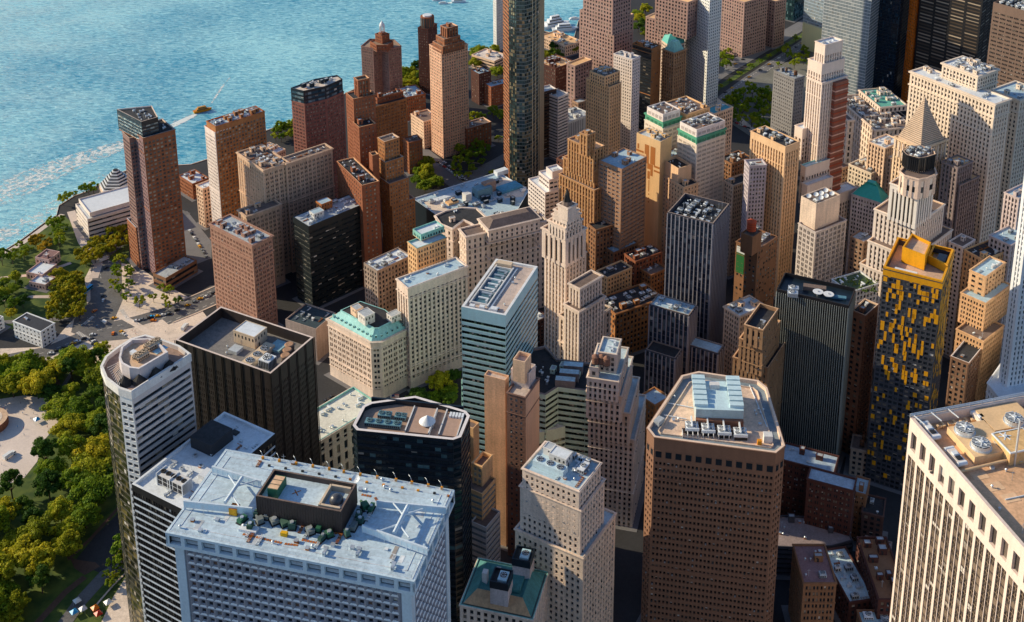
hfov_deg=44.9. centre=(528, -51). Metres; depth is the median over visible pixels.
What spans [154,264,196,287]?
windows
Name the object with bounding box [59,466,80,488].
tree
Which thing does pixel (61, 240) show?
tree
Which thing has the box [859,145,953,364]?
office tower
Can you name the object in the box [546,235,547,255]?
window
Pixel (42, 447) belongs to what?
tree
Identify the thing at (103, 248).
tree
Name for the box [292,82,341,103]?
windows
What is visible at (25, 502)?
tree
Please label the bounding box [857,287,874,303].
windows
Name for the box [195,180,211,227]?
building
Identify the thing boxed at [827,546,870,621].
building
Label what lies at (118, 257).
tree
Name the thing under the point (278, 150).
building
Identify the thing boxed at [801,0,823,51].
office tower
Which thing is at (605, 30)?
office tower
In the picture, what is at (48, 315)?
tree
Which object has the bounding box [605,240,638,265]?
building
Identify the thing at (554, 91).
windows
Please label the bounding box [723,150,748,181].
building
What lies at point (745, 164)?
windows
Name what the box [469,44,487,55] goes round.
tree
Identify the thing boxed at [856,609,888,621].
building
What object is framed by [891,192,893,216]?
window
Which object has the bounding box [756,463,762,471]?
window
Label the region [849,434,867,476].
building
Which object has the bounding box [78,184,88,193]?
tree
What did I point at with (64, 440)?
tree
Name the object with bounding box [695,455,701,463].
window
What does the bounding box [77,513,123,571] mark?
road
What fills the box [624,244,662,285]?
building
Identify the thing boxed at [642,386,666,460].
office building
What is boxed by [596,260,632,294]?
building
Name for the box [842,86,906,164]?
office building
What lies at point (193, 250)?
pavement
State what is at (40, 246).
tree
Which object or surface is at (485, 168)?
road
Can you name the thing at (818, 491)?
office building
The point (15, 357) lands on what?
tree
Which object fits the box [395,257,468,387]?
office building
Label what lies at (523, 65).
residential tower
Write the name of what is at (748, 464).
window
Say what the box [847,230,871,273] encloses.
building
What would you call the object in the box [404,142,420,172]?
windows
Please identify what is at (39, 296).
path
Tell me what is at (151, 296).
tree
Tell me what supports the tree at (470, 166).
on the ground at (628, 562)
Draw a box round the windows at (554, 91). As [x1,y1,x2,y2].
[544,91,554,156]
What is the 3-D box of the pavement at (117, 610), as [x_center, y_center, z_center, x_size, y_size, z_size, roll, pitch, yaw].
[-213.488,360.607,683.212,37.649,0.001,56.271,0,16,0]
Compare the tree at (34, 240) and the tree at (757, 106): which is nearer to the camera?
the tree at (34, 240)
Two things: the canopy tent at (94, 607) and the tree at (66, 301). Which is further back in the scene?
the tree at (66, 301)
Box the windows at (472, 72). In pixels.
[472,72,502,104]
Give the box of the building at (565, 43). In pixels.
[544,30,578,56]
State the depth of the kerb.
692.44 m
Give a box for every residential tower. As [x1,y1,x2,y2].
[336,75,382,287]
[377,133,415,253]
[493,0,502,49]
[503,0,543,187]
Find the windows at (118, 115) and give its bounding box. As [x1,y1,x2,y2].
[118,115,158,268]
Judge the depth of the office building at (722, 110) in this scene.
1105.54 m
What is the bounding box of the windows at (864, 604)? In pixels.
[836,590,869,618]
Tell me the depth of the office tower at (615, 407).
723.90 m
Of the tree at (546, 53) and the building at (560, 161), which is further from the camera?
the tree at (546, 53)
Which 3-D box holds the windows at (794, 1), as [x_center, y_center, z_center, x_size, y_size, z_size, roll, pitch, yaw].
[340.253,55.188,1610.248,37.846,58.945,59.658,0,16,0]
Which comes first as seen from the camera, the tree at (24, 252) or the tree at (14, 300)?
the tree at (14, 300)
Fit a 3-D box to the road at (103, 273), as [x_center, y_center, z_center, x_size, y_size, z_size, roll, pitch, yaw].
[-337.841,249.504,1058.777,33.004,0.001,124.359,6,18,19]
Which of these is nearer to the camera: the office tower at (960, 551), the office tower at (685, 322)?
the office tower at (960, 551)
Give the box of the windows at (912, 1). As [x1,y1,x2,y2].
[902,1,915,100]
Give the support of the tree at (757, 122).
on the plaza
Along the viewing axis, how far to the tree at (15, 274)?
991.47 m
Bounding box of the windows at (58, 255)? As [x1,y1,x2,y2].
[28,255,58,288]
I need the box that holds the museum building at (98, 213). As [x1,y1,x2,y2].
[75,185,130,236]
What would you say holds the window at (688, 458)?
in the office tower at (715, 446)
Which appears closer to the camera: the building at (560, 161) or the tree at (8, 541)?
the tree at (8, 541)
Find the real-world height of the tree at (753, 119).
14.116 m
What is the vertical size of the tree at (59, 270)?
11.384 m
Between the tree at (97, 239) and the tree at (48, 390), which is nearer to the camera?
the tree at (48, 390)
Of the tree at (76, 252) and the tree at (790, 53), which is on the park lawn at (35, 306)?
the tree at (76, 252)
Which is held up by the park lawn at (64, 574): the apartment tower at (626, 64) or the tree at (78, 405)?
the tree at (78, 405)
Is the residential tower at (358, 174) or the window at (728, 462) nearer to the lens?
the window at (728, 462)
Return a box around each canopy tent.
[69,608,78,615]
[72,597,81,605]
[78,605,87,611]
[90,604,99,611]
[93,609,102,618]
[103,598,111,605]
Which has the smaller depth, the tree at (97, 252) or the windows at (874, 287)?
the windows at (874, 287)
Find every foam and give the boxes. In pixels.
[0,141,123,204]
[0,181,92,240]
[170,114,196,126]
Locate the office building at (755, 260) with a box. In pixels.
[733,219,777,305]
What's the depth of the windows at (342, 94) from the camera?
1093.91 m
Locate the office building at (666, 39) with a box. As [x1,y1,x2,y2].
[659,34,684,100]
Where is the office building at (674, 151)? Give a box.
[671,147,676,156]
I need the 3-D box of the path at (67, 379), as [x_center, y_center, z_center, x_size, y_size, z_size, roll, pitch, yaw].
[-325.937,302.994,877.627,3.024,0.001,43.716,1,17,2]
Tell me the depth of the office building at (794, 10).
1591.93 m
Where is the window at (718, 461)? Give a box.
[715,458,721,465]
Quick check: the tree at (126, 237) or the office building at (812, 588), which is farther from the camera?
the tree at (126, 237)
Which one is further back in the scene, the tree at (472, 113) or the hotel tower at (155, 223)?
the tree at (472, 113)
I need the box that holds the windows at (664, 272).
[640,272,664,294]
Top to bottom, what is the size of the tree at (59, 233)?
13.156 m
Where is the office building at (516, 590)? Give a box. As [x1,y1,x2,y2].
[459,545,548,621]
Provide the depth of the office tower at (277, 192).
994.83 m
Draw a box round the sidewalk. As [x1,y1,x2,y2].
[0,15,1000,621]
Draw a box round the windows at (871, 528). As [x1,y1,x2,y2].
[863,516,879,535]
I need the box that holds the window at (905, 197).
[903,197,905,221]
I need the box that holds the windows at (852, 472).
[851,451,866,476]
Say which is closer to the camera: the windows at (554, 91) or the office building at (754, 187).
the office building at (754, 187)
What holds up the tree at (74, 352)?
on the park lawn at (64, 574)
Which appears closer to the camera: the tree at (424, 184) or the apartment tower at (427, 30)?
the tree at (424, 184)
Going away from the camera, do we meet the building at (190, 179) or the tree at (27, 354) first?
the tree at (27, 354)
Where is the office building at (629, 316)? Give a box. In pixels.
[605,282,658,353]
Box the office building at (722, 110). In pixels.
[710,102,732,153]
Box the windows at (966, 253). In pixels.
[958,253,1001,324]
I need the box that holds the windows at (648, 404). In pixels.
[644,404,660,458]
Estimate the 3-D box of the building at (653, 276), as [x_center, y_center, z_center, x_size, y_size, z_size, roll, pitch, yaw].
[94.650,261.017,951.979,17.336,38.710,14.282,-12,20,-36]
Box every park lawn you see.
[0,217,128,329]
[0,372,124,621]
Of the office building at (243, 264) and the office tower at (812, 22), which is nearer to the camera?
the office building at (243, 264)
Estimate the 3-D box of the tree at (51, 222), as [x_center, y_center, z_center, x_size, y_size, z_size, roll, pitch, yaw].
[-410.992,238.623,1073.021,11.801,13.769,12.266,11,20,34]
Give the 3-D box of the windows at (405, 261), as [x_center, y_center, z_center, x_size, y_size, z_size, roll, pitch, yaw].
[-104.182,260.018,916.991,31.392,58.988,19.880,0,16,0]
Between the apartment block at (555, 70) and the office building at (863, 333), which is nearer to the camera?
the office building at (863, 333)
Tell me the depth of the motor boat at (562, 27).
1558.24 m
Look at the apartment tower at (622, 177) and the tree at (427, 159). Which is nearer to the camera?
the apartment tower at (622, 177)
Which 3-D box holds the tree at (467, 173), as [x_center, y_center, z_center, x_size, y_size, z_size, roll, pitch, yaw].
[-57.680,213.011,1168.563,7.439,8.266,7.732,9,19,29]
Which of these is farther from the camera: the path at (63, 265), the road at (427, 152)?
the road at (427, 152)
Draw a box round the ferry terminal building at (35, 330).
[0,312,56,347]
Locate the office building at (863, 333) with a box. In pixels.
[842,298,878,454]
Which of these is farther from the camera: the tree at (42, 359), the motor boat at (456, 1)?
the motor boat at (456, 1)
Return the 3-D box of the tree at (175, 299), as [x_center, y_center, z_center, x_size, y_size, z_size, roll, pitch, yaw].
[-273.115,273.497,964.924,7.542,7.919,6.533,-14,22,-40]
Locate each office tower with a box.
[100,334,196,621]
[132,412,276,621]
[165,449,454,621]
[174,306,321,465]
[236,143,334,285]
[353,396,471,621]
[461,259,589,456]
[484,351,539,556]
[513,440,616,621]
[540,188,612,362]
[544,84,555,156]
[558,128,604,271]
[566,0,633,107]
[585,336,646,527]
[586,65,621,156]
[632,39,660,129]
[636,127,671,249]
[641,371,785,621]
[644,96,726,201]
[644,193,729,394]
[645,0,697,67]
[661,39,686,101]
[720,0,785,57]
[731,303,785,424]
[749,125,800,296]
[775,272,855,460]
[794,35,857,271]
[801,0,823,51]
[821,0,879,94]
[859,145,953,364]
[872,0,909,97]
[889,392,1023,621]
[890,96,948,200]
[905,55,1023,243]
[913,0,996,71]
[985,179,1023,402]
[987,0,1023,85]
[988,183,1022,360]
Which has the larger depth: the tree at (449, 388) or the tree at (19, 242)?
the tree at (19, 242)
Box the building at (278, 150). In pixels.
[267,142,285,156]
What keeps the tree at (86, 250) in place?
on the park lawn at (35, 306)
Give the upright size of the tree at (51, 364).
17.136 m
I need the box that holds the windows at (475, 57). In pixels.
[472,57,502,68]
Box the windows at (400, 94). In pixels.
[377,94,405,155]
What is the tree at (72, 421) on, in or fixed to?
on the park lawn at (64, 574)
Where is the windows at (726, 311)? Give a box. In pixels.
[724,311,748,374]
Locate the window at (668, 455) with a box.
[665,451,671,459]
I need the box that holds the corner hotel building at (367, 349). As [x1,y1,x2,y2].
[325,301,407,397]
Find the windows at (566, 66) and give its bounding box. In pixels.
[546,66,566,90]
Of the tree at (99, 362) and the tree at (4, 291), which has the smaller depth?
the tree at (99, 362)
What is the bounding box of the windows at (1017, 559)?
[913,435,1019,571]
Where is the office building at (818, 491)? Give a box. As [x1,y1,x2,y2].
[780,442,870,540]
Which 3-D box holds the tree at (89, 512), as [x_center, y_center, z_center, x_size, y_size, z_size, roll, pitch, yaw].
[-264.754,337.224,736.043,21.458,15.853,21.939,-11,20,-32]
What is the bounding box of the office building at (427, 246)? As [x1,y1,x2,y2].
[407,221,446,272]
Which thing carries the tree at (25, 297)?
on the park lawn at (35, 306)
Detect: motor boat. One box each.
[451,0,465,2]
[544,14,569,29]
[552,23,577,31]
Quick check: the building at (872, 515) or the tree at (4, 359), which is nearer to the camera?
the building at (872, 515)
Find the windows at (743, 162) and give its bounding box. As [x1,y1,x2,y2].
[724,162,743,179]
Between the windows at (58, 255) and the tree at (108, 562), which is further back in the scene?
the windows at (58, 255)
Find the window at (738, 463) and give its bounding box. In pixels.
[736,461,742,468]
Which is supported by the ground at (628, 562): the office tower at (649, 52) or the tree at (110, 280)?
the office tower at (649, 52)
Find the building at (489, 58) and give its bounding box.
[472,48,502,71]
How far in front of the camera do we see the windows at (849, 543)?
701.47 m
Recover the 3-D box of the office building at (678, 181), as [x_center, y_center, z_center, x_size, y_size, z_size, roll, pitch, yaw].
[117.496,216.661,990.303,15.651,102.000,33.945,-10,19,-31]
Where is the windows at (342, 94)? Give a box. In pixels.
[293,94,345,192]
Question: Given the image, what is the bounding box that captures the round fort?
[0,408,8,431]
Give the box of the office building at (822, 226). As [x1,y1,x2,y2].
[795,187,846,282]
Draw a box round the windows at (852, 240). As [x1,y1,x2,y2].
[849,240,867,272]
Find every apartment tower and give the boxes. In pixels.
[204,105,266,221]
[291,75,346,198]
[361,21,402,94]
[411,22,490,158]
[418,13,437,93]
[598,147,646,249]
[613,50,640,151]
[865,233,954,491]
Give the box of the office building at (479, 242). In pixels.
[434,206,547,308]
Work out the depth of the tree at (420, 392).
844.55 m
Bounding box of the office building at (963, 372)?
[945,341,980,410]
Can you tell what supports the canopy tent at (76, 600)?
on the park lawn at (64, 574)
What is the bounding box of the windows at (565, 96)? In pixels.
[550,96,566,157]
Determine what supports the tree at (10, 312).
on the park lawn at (35, 306)
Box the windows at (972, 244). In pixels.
[943,244,972,354]
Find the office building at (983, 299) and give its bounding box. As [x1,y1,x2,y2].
[954,255,1009,404]
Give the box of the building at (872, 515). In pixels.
[860,494,885,535]
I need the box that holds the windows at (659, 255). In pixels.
[626,255,659,285]
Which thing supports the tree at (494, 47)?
on the ground at (628, 562)
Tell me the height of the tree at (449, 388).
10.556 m
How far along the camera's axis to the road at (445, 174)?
1178.35 m
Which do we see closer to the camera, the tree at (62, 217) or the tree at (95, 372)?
the tree at (95, 372)
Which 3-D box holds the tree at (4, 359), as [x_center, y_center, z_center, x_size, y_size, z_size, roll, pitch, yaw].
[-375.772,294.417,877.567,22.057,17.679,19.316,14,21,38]
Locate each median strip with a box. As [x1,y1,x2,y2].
[159,286,214,308]
[173,304,215,322]
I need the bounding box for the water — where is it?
[0,0,582,248]
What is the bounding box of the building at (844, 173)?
[841,163,848,182]
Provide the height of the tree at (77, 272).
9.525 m
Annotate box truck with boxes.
[2,450,15,459]
[98,256,108,261]
[181,323,188,330]
[391,394,398,398]
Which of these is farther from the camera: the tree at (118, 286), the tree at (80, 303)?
the tree at (118, 286)
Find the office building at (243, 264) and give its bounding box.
[208,214,277,324]
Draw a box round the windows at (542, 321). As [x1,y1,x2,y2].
[538,321,542,345]
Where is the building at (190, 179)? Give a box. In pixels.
[179,169,208,199]
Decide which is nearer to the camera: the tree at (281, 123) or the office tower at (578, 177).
the office tower at (578, 177)
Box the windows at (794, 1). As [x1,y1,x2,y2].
[785,0,803,20]
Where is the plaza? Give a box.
[723,51,813,135]
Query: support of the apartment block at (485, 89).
on the ground at (628, 562)
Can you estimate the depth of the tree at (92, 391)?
844.66 m
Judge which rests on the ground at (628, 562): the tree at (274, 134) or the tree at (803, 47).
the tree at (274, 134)
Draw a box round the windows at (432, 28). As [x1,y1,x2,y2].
[419,28,432,92]
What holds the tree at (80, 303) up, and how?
on the pavement at (142, 279)
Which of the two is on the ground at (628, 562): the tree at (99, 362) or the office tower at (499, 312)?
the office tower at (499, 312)
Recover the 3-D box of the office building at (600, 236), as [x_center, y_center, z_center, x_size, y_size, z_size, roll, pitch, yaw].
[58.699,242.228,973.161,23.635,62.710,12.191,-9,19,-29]
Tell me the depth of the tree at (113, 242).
1038.15 m
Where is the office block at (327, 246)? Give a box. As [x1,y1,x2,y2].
[293,194,362,306]
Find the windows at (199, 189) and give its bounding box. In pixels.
[198,189,211,225]
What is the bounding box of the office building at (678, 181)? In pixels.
[661,155,698,265]
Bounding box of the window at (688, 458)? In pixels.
[685,454,691,461]
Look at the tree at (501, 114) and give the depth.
1286.89 m
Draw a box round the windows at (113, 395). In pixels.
[103,380,143,621]
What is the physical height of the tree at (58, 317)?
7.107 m
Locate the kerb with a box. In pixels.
[96,573,124,604]
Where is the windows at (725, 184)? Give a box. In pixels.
[724,184,742,274]
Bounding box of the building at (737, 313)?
[722,295,763,375]
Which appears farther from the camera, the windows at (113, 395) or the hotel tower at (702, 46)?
the hotel tower at (702, 46)
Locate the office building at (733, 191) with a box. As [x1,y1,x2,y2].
[723,174,743,276]
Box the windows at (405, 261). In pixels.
[365,261,406,311]
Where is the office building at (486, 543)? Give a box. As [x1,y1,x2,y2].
[470,419,500,569]
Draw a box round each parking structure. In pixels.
[415,167,527,226]
[776,513,852,575]
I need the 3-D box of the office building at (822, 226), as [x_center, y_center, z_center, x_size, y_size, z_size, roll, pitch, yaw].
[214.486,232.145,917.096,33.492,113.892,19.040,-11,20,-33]
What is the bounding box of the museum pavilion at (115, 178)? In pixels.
[99,168,127,192]
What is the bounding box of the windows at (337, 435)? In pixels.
[321,425,353,469]
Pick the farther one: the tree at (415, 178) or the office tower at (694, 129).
the tree at (415, 178)
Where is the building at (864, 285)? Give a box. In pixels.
[831,270,877,305]
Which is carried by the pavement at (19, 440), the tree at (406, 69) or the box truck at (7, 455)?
the box truck at (7, 455)
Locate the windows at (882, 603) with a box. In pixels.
[858,548,888,614]
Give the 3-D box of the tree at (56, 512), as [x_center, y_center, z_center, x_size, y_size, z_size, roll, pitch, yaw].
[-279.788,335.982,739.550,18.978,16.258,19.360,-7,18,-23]
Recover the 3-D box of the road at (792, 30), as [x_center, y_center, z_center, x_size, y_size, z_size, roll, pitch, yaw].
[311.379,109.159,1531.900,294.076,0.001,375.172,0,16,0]
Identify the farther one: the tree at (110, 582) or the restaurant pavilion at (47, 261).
the restaurant pavilion at (47, 261)
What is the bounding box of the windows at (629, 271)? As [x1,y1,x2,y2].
[602,271,629,293]
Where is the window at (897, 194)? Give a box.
[895,194,897,217]
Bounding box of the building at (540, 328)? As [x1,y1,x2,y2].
[538,309,543,346]
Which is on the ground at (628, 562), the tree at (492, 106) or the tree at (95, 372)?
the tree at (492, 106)
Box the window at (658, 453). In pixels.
[655,450,661,457]
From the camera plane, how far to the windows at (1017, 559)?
474.00 m
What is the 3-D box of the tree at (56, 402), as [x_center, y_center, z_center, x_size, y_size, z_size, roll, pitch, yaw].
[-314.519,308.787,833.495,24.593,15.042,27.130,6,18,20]
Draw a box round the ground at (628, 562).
[0,0,949,621]
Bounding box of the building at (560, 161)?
[556,154,564,167]
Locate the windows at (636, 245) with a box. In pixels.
[608,245,636,263]
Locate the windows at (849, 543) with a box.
[776,543,850,572]
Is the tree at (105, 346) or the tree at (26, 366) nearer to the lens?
the tree at (26, 366)
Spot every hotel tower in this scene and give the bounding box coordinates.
[117,106,185,272]
[684,0,721,105]
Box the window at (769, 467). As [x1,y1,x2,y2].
[767,465,772,472]
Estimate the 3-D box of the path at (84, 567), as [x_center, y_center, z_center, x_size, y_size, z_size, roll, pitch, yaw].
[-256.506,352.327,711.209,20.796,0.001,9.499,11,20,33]
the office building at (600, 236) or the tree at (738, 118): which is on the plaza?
the tree at (738, 118)
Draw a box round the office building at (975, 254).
[953,239,1003,351]
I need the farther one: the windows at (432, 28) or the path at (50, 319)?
the windows at (432, 28)
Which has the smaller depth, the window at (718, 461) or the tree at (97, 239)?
the window at (718, 461)
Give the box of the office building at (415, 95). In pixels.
[395,84,425,120]
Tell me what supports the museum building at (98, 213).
on the ground at (628, 562)
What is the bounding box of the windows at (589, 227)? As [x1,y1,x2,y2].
[589,227,611,268]
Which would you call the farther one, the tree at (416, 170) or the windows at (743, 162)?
the tree at (416, 170)
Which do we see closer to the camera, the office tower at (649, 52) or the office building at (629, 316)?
the office building at (629, 316)
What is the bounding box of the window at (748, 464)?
[746,462,752,469]
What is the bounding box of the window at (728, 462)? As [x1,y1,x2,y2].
[725,459,731,467]
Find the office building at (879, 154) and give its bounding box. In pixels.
[866,134,893,195]
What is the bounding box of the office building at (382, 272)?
[363,247,408,311]
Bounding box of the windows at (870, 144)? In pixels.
[868,144,892,190]
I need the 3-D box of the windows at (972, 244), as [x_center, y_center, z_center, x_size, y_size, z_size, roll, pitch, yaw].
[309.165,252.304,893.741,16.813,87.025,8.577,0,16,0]
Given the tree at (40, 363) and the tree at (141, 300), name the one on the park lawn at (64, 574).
the tree at (40, 363)
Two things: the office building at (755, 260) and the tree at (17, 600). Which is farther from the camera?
the office building at (755, 260)
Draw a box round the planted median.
[718,33,801,89]
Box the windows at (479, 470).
[471,467,499,567]
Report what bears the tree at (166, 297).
on the pavement at (142, 279)
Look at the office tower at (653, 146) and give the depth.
985.47 m
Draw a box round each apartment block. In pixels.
[375,89,407,155]
[403,134,422,173]
[471,67,502,106]
[544,54,572,91]
[549,89,568,158]
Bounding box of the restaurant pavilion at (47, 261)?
[26,249,60,289]
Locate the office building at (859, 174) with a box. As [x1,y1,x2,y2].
[847,156,874,186]
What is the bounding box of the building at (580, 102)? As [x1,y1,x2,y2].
[571,97,585,110]
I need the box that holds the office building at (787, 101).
[770,67,804,165]
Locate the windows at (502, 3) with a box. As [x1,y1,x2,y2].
[494,3,502,49]
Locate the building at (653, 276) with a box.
[640,262,664,294]
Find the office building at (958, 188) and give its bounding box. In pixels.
[938,154,980,238]
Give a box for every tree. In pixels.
[0,251,7,265]
[0,277,10,284]
[0,286,9,296]
[0,294,11,306]
[0,352,14,364]
[0,355,43,383]
[0,363,10,377]
[0,371,26,397]
[0,468,23,498]
[0,495,22,521]
[0,505,10,532]
[0,528,17,549]
[0,547,16,581]
[0,576,20,602]
[0,590,12,617]
[0,608,24,621]
[2,533,40,571]
[3,307,17,317]
[4,282,20,293]
[6,296,20,307]
[7,252,18,262]
[7,588,31,610]
[8,248,18,253]
[8,270,21,282]
[8,354,18,363]
[11,495,34,516]
[13,513,56,542]
[14,240,23,246]
[16,293,30,305]
[17,245,28,260]
[17,348,39,363]
[17,366,55,398]
[18,541,60,576]
[20,506,45,523]
[24,563,50,593]
[27,234,42,245]
[30,436,57,459]
[31,362,44,371]
[31,468,65,500]
[33,455,68,474]
[35,356,52,366]
[37,241,51,249]
[37,383,62,401]
[39,391,76,420]
[44,297,59,311]
[45,218,61,228]
[45,310,57,319]
[45,495,75,522]
[46,358,64,377]
[47,267,65,278]
[48,281,61,289]
[48,412,87,437]
[49,370,66,383]
[51,288,70,306]
[51,528,82,560]
[52,345,80,367]
[53,215,64,221]
[53,223,68,232]
[53,229,64,242]
[53,235,65,247]
[53,516,85,537]
[54,344,93,374]
[55,271,68,277]
[55,275,67,282]
[55,282,66,290]
[55,311,65,319]
[56,304,67,311]
[56,431,86,461]
[57,194,67,203]
[59,395,94,417]
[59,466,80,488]
[60,382,80,396]
[61,278,77,288]
[61,357,80,381]
[63,295,75,303]
[64,273,81,280]
[65,310,74,318]
[66,282,80,293]
[66,469,114,505]
[68,434,110,463]
[69,190,77,195]
[69,451,111,482]
[69,500,103,527]
[70,292,86,305]
[70,300,85,310]
[71,285,86,299]
[72,363,89,378]
[73,248,81,255]
[74,270,83,276]
[74,276,84,284]
[74,306,86,317]
[75,254,84,260]
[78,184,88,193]
[78,352,94,365]
[80,259,90,267]
[80,406,106,432]
[81,365,99,382]
[82,380,103,399]
[83,247,95,254]
[83,254,95,264]
[84,366,103,388]
[87,181,98,193]
[87,240,96,247]
[87,249,101,262]
[87,412,107,433]
[89,235,103,244]
[90,347,104,361]
[93,340,110,352]
[94,396,105,412]
[96,245,110,255]
[96,350,111,364]
[97,432,109,449]
[101,466,112,477]
[101,569,109,576]
[104,577,114,587]
[105,226,118,234]
[105,558,115,569]
[107,239,121,251]
[108,278,119,283]
[108,571,119,578]
[109,234,119,239]
[110,263,120,272]
[110,549,122,563]
[111,268,122,275]
[111,533,121,553]
[112,231,121,237]
[112,253,127,265]
[115,283,125,294]
[115,563,123,572]
[116,224,125,232]
[120,291,131,301]
[122,278,135,287]
[124,235,128,241]
[124,267,134,277]
[134,295,145,307]
[147,293,156,300]
[160,293,168,301]
[162,284,174,295]
[164,301,171,310]
[172,296,183,304]
[270,132,278,139]
[271,126,282,134]
[273,120,285,132]
[277,133,284,142]
[284,128,292,136]
[286,118,292,127]
[402,66,411,73]
[402,70,416,78]
[402,79,414,85]
[405,387,430,398]
[410,174,423,182]
[411,60,418,69]
[412,166,421,173]
[416,179,432,189]
[417,156,435,165]
[418,170,435,179]
[419,163,433,172]
[425,370,452,390]
[426,389,443,402]
[427,174,444,186]
[439,383,457,399]
[442,392,457,404]
[447,368,461,382]
[451,162,461,170]
[452,154,463,162]
[452,170,462,178]
[454,143,465,151]
[460,149,468,156]
[463,156,474,164]
[463,171,471,178]
[465,150,474,158]
[468,57,481,67]
[468,163,477,173]
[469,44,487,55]
[469,111,478,119]
[471,137,482,148]
[474,147,486,156]
[477,158,485,163]
[478,111,486,118]
[481,144,490,150]
[487,105,497,111]
[487,109,498,119]
[489,44,499,51]
[490,66,502,77]
[496,111,503,118]
[544,50,550,57]
[548,41,557,47]
[548,48,557,53]
[631,9,643,15]
[633,15,641,22]
[633,22,644,28]
[640,5,652,14]
[719,51,727,59]
[721,59,731,68]
[722,94,732,104]
[725,94,736,105]
[726,54,733,60]
[731,89,742,94]
[732,93,743,103]
[733,101,740,110]
[736,113,746,121]
[737,104,748,112]
[738,87,748,97]
[741,97,750,103]
[744,115,758,126]
[745,80,756,93]
[746,85,758,94]
[747,63,754,70]
[748,97,762,104]
[750,112,760,116]
[753,103,763,111]
[753,120,763,127]
[754,92,764,98]
[756,87,768,93]
[759,99,768,106]
[759,106,768,117]
[762,91,771,103]
[764,120,770,126]
[781,45,791,56]
[786,51,792,57]
[789,58,799,65]
[792,52,802,58]
[800,44,808,50]
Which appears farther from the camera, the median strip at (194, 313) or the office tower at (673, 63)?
the office tower at (673, 63)
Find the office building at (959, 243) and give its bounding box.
[943,233,975,356]
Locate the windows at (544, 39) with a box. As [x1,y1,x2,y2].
[544,39,578,55]
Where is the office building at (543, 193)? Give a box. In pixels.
[528,164,562,223]
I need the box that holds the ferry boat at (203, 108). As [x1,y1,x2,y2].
[193,105,211,113]
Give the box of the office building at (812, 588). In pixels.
[788,544,837,621]
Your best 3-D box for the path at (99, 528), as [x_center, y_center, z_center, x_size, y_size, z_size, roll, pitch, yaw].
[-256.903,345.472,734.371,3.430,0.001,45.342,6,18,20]
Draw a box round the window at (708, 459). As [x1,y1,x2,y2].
[705,457,711,464]
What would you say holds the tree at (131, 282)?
on the pavement at (142, 279)
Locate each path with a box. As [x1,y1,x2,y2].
[1,262,71,277]
[4,295,49,300]
[4,317,73,323]
[5,214,63,252]
[35,575,86,621]
[54,372,72,396]
[67,210,102,277]
[69,508,116,558]
[70,557,99,574]
[119,315,184,338]
[717,98,754,130]
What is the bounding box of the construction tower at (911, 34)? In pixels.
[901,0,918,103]
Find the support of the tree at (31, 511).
on the park lawn at (64, 574)
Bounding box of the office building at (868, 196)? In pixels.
[845,179,888,274]
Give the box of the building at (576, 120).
[568,107,585,137]
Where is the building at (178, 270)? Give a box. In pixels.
[153,255,197,288]
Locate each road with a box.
[8,285,214,357]
[58,561,123,621]
[71,260,128,341]
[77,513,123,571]
[90,210,189,279]
[155,287,215,323]
[423,148,445,166]
[433,165,460,186]
[447,154,503,185]
[717,40,801,101]
[718,19,802,80]
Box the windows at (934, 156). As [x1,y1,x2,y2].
[906,156,934,171]
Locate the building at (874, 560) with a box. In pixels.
[855,536,894,618]
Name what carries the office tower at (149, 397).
on the ground at (628, 562)
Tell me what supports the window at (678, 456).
in the office tower at (715, 446)
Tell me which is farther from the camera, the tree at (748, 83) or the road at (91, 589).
the tree at (748, 83)
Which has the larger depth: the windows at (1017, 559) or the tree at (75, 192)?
the tree at (75, 192)
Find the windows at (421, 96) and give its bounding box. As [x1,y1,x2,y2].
[407,96,424,119]
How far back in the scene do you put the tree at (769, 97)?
1327.31 m
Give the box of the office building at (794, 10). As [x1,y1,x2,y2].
[785,0,803,20]
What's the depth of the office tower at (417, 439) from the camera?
637.62 m
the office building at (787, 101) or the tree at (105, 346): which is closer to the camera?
the tree at (105, 346)
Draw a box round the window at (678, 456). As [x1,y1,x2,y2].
[675,453,681,460]
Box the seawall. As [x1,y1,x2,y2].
[4,20,578,250]
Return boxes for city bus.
[84,284,92,293]
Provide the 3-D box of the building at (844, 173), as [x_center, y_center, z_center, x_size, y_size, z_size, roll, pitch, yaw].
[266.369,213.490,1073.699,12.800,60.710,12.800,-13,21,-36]
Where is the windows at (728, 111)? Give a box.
[715,111,730,153]
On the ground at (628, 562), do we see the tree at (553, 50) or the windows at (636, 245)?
the tree at (553, 50)
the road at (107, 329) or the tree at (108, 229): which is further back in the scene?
the tree at (108, 229)
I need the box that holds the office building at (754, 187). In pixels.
[740,158,767,237]
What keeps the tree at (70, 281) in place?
on the park lawn at (35, 306)
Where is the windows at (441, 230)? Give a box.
[409,230,444,270]
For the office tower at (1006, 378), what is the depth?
760.96 m
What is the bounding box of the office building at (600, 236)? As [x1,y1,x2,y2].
[587,220,613,270]
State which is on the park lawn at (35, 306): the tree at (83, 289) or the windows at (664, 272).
the tree at (83, 289)
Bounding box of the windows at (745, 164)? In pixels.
[742,164,764,228]
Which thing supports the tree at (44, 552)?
on the park lawn at (64, 574)
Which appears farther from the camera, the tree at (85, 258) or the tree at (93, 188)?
the tree at (93, 188)
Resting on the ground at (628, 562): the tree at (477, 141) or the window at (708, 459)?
the tree at (477, 141)
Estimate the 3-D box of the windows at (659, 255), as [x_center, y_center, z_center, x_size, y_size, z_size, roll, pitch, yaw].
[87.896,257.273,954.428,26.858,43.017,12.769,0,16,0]
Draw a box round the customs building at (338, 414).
[318,386,370,470]
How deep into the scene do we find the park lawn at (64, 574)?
705.52 m
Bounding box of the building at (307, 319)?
[285,303,335,361]
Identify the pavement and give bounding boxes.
[0,261,206,362]
[0,395,57,486]
[102,579,129,621]
[151,211,211,281]

